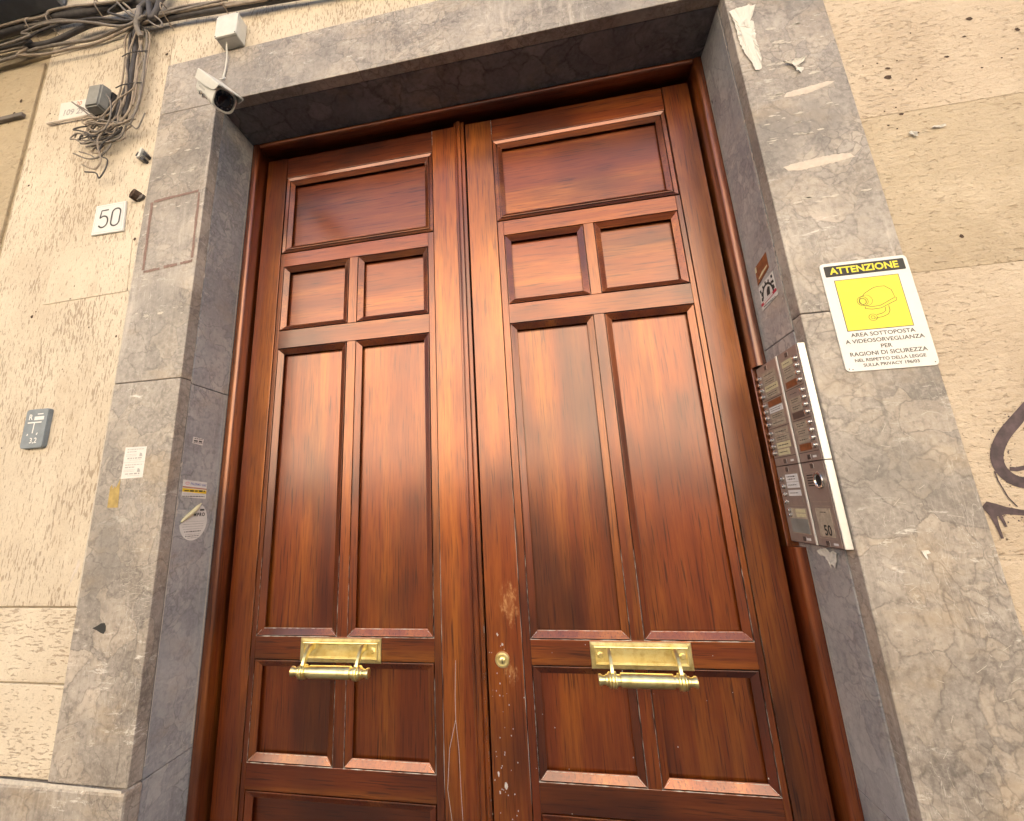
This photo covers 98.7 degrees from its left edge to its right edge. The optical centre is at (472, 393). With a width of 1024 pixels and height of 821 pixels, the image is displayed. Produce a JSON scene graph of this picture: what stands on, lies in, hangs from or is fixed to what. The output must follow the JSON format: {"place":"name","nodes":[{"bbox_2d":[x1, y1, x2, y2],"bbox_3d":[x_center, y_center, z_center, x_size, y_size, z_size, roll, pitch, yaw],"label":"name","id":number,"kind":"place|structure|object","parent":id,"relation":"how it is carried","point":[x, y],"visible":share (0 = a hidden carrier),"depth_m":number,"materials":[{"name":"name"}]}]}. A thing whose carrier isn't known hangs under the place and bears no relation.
{"place":"outdoors","nodes":[
{"label":"outdoors","id":0,"kind":"place"},
{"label":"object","id":1,"kind":"structure","parent":0,"visible":0},
{"bbox_2d":[0,0,1023,779],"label":"facade wall","id":2,"kind":"structure","parent":1,"relation":"attached to","point":[952,188],"depth_m":1.28,"materials":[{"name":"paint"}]},
{"bbox_2d":[0,112,25,123],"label":"metal strip","id":3,"kind":"object","parent":2,"relation":"attached to","point":[13,117],"visible":1,"depth_m":1.86,"materials":[{"name":"grey metal"}]},
{"bbox_2d":[0,0,66,23],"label":"balcony","id":4,"kind":"structure","parent":2,"relation":"attached to","point":[11,10],"depth_m":1.99,"materials":[{"name":"metal"}]},
{"bbox_2d":[20,408,53,448],"bbox_3d":[-1.441,0.117,1.449,0.092,0.131,0.015,-5,-14,10],"label":"utility marker","id":5,"kind":"object","parent":2,"relation":"attached to","point":[36,429],"visible":1,"depth_m":1.44,"materials":[{"name":"plastic"}]},
{"bbox_2d":[46,99,92,124],"bbox_3d":[-1.631,-1.169,1.801,0.255,0.115,0.016,-5,-14,10],"label":"stencilled plate","id":6,"kind":"object","parent":2,"relation":"attached to","point":[69,111],"visible":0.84,"depth_m":1.81,"materials":[{"name":"paper"}]},
{"bbox_2d":[68,559,79,586],"bbox_3d":[-1.185,0.537,1.302,0.030,0.086,0.001,-5,-14,10],"label":"torn paper","id":7,"kind":"object","parent":2,"relation":"attached to","point":[76,568],"visible":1,"depth_m":1.30,"materials":[{"name":"white paper"}]},
{"bbox_2d":[85,84,117,119],"bbox_3d":[-1.475,-1.158,1.741,0.077,0.116,0.067,-5,-14,10],"label":"junction box","id":8,"kind":"object","parent":2,"relation":"attached to","point":[97,102],"visible":0.69,"depth_m":1.72,"materials":[{"name":"grey plastic"}]},
{"bbox_2d":[91,201,127,235],"bbox_3d":[-1.340,-0.647,1.621,0.140,0.128,0.008,-5,-14,10],"label":"house number tile","id":9,"kind":"object","parent":2,"relation":"attached to","point":[109,218],"visible":1,"depth_m":1.62,"materials":[{"name":"white ceramic"}]},
{"bbox_2d":[129,189,145,201],"bbox_3d":[-1.236,-0.730,1.612,0.054,0.042,0.033,-7,-15,18],"label":"pipe stub","id":10,"kind":"object","parent":2,"relation":"attached to","point":[136,195],"visible":1,"depth_m":1.61,"materials":[{"name":"brown metal"}]},
{"bbox_2d":[135,148,150,163],"bbox_3d":[-1.246,-0.897,1.655,0.053,0.056,0.024,-5,-14,10],"label":"broken bracket","id":11,"kind":"object","parent":2,"relation":"attached to","point":[142,155],"visible":1,"depth_m":1.65,"materials":[{"name":"plastic"}]},
{"bbox_2d":[0,0,298,62],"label":"cable bundle","id":12,"kind":"object","parent":2,"relation":"attached to","point":[89,15],"visible":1,"depth_m":1.85,"materials":[{"name":"grey plastic"}]},
{"bbox_2d":[105,26,150,121],"bbox_3d":[-1.379,-1.286,1.758,0.176,0.518,0.035,-5,-14,10],"label":"cable drop","id":13,"kind":"object","parent":12,"relation":"attached to","point":[131,68],"visible":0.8,"depth_m":1.75,"materials":[{"name":"grey plastic"}]},
{"bbox_2d":[69,77,145,178],"bbox_3d":[-1.417,-1.004,1.685,0.354,0.433,0.047,-5,-14,10],"label":"cable tangle","id":14,"kind":"object","parent":13,"relation":"hanging from","point":[106,129],"visible":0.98,"depth_m":1.68,"materials":[{"name":"grey plastic"}]},
{"bbox_2d":[214,12,246,50],"bbox_3d":[-0.939,-1.407,1.705,0.094,0.108,0.056,-5,-14,10],"label":"junction box","id":15,"kind":"object","parent":2,"relation":"attached to","point":[231,29],"visible":1,"depth_m":1.68,"materials":[{"name":"white plastic"}]},
{"bbox_2d":[219,42,227,80],"bbox_3d":[-0.928,-1.239,1.647,0.019,0.254,0.094,5,-16,-28],"label":"camera cable","id":16,"kind":"object","parent":15,"relation":"hanging from","point":[223,78],"visible":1,"depth_m":1.69,"materials":[{"name":"white plastic"}]},
{"bbox_2d":[909,131,917,135],"bbox_3d":[1.154,-0.680,1.146,0.018,0.020,0.007,-5,-14,10],"label":"torn paper","id":17,"kind":"object","parent":2,"relation":"attached to","point":[914,133],"visible":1,"depth_m":1.15,"materials":[{"name":"white paper"}]},
{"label":"pavement","id":18,"kind":"structure","parent":0,"visible":0},
{"bbox_2d":[0,0,1023,820],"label":"stone doorway","id":19,"kind":"structure","parent":18,"relation":"on","point":[926,656],"depth_m":1.24,"materials":[{"name":"grey stone"}]},
{"bbox_2d":[93,623,105,633],"bbox_3d":[-1.057,0.665,1.240,0.045,0.028,0.001,-5,-14,10],"label":"black smudge","id":20,"kind":"object","parent":19,"relation":"attached to","point":[101,628],"visible":1,"depth_m":1.24,"materials":[{"name":"black paint"}]},
{"bbox_2d":[107,481,119,507],"bbox_3d":[-1.091,0.305,1.335,0.039,0.085,0.001,-5,-14,10],"label":"tape scrap","id":21,"kind":"object","parent":19,"relation":"attached to","point":[113,499],"visible":1,"depth_m":1.33,"materials":[{"name":"yellow paper"}]},
{"bbox_2d":[121,446,146,478],"bbox_3d":[-1.042,0.212,1.349,0.078,0.097,0.001,-5,-14,10],"label":"paper notice","id":22,"kind":"object","parent":19,"relation":"attached to","point":[133,462],"visible":1,"depth_m":1.35,"materials":[{"name":"white paper"}]},
{"bbox_2d":[179,503,206,540],"bbox_3d":[-0.881,0.408,1.394,0.015,0.114,0.109,-5,-14,10],"label":"oval sticker","id":23,"kind":"object","parent":19,"relation":"attached to","point":[192,526],"visible":1,"depth_m":1.39,"materials":[{"name":"paper"}]},
{"bbox_2d":[181,479,206,498],"bbox_3d":[-0.893,0.309,1.409,0.001,0.059,0.100,-5,-14,10],"label":"advert sticker","id":24,"kind":"object","parent":19,"relation":"attached to","point":[193,489],"visible":1,"depth_m":1.41,"materials":[{"name":"paper"}]},
{"bbox_2d":[192,437,203,444],"bbox_3d":[-0.901,0.157,1.438,0.001,0.024,0.046,-5,-14,10],"label":"torn sticker","id":25,"kind":"object","parent":19,"relation":"attached to","point":[198,441],"visible":1,"depth_m":1.44,"materials":[{"name":"paper"}]},
{"bbox_2d":[195,68,242,113],"bbox_3d":[-0.900,-1.050,1.526,0.276,0.244,0.110,-14,-19,39],"label":"surveillance camera","id":26,"kind":"object","parent":19,"relation":"attached to","point":[217,94],"visible":1,"depth_m":1.46,"materials":[{"name":"white plastic"}]},
{"bbox_2d":[185,56,864,820],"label":"door frame","id":27,"kind":"object","parent":19,"relation":"attached to","point":[841,778],"visible":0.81,"depth_m":1.46,"materials":[{"name":"brown wood"}]},
{"bbox_2d":[210,121,493,820],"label":"door leaf","id":28,"kind":"object","parent":27,"relation":"attached to","point":[355,683],"visible":1,"depth_m":1.47,"materials":[{"name":"brown wood"}]},
{"bbox_2d":[465,83,834,820],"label":"door leaf","id":29,"kind":"object","parent":27,"relation":"attached to","point":[645,653],"visible":1,"depth_m":1.33,"materials":[{"name":"brown wood"}]},
{"bbox_2d":[729,4,761,69],"bbox_3d":[0.821,-1.055,1.298,0.076,0.245,0.006,-5,-14,10],"label":"torn paper","id":30,"kind":"object","parent":19,"relation":"attached to","point":[744,24],"visible":1,"depth_m":1.30,"materials":[{"name":"white paper"}]},
{"bbox_2d":[755,252,768,284],"bbox_3d":[0.830,-0.356,1.258,0.001,0.064,0.078,-5,-14,10],"label":"brown sticker","id":31,"kind":"object","parent":19,"relation":"attached to","point":[761,267],"visible":1,"depth_m":1.26,"materials":[{"name":"brown paper"}]},
{"bbox_2d":[759,271,777,309],"bbox_3d":[0.832,-0.287,1.236,0.001,0.077,0.094,-5,-14,10],"label":"cog sticker","id":32,"kind":"object","parent":19,"relation":"attached to","point":[768,292],"visible":1,"depth_m":1.23,"materials":[{"name":"paper"}]},
{"bbox_2d":[783,57,804,72],"bbox_3d":[0.920,-0.929,1.247,0.060,0.054,0.007,-5,-14,10],"label":"torn paper","id":33,"kind":"object","parent":19,"relation":"attached to","point":[795,62],"visible":1,"depth_m":1.25,"materials":[{"name":"white paper"}]},
{"bbox_2d":[756,342,853,549],"bbox_3d":[0.838,0.137,1.135,0.025,0.487,0.235,-5,-14,10],"label":"intercom panel","id":34,"kind":"object","parent":19,"relation":"attached to","point":[811,493],"visible":1,"depth_m":1.10,"materials":[{"name":"metal"}]},
{"bbox_2d":[784,81,833,96],"bbox_3d":[0.944,-0.853,1.227,0.134,0.032,0.001,-5,-14,10],"label":"torn paper","id":35,"kind":"object","parent":19,"relation":"attached to","point":[806,90],"visible":1,"depth_m":1.23,"materials":[{"name":"beige paper"}]},
{"bbox_2d":[784,153,854,170],"bbox_3d":[0.928,-0.619,1.173,0.174,0.034,0.001,-5,-14,10],"label":"torn paper","id":36,"kind":"object","parent":19,"relation":"attached to","point":[816,162],"visible":1,"depth_m":1.17,"materials":[{"name":"beige paper"}]},
{"bbox_2d":[817,548,836,567],"bbox_3d":[0.858,0.398,1.059,0.003,0.047,0.086,-5,-14,10],"label":"torn paper","id":37,"kind":"object","parent":19,"relation":"attached to","point":[830,557],"visible":1,"depth_m":1.05,"materials":[{"name":"white paper"}]},
{"bbox_2d":[819,255,938,371],"bbox_3d":[0.975,-0.196,1.058,0.191,0.284,0.003,-5,-14,10],"label":"warning sign","id":38,"kind":"object","parent":19,"relation":"attached to","point":[877,315],"visible":1,"depth_m":1.05,"materials":[{"name":"white plastic"}]},
{"bbox_2d":[922,550,929,558],"bbox_3d":[0.962,0.342,0.927,0.015,0.020,0.003,-5,-14,10],"label":"torn paper","id":39,"kind":"object","parent":19,"relation":"attached to","point":[925,552],"visible":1,"depth_m":0.93,"materials":[{"name":"white paper"}]}
]}

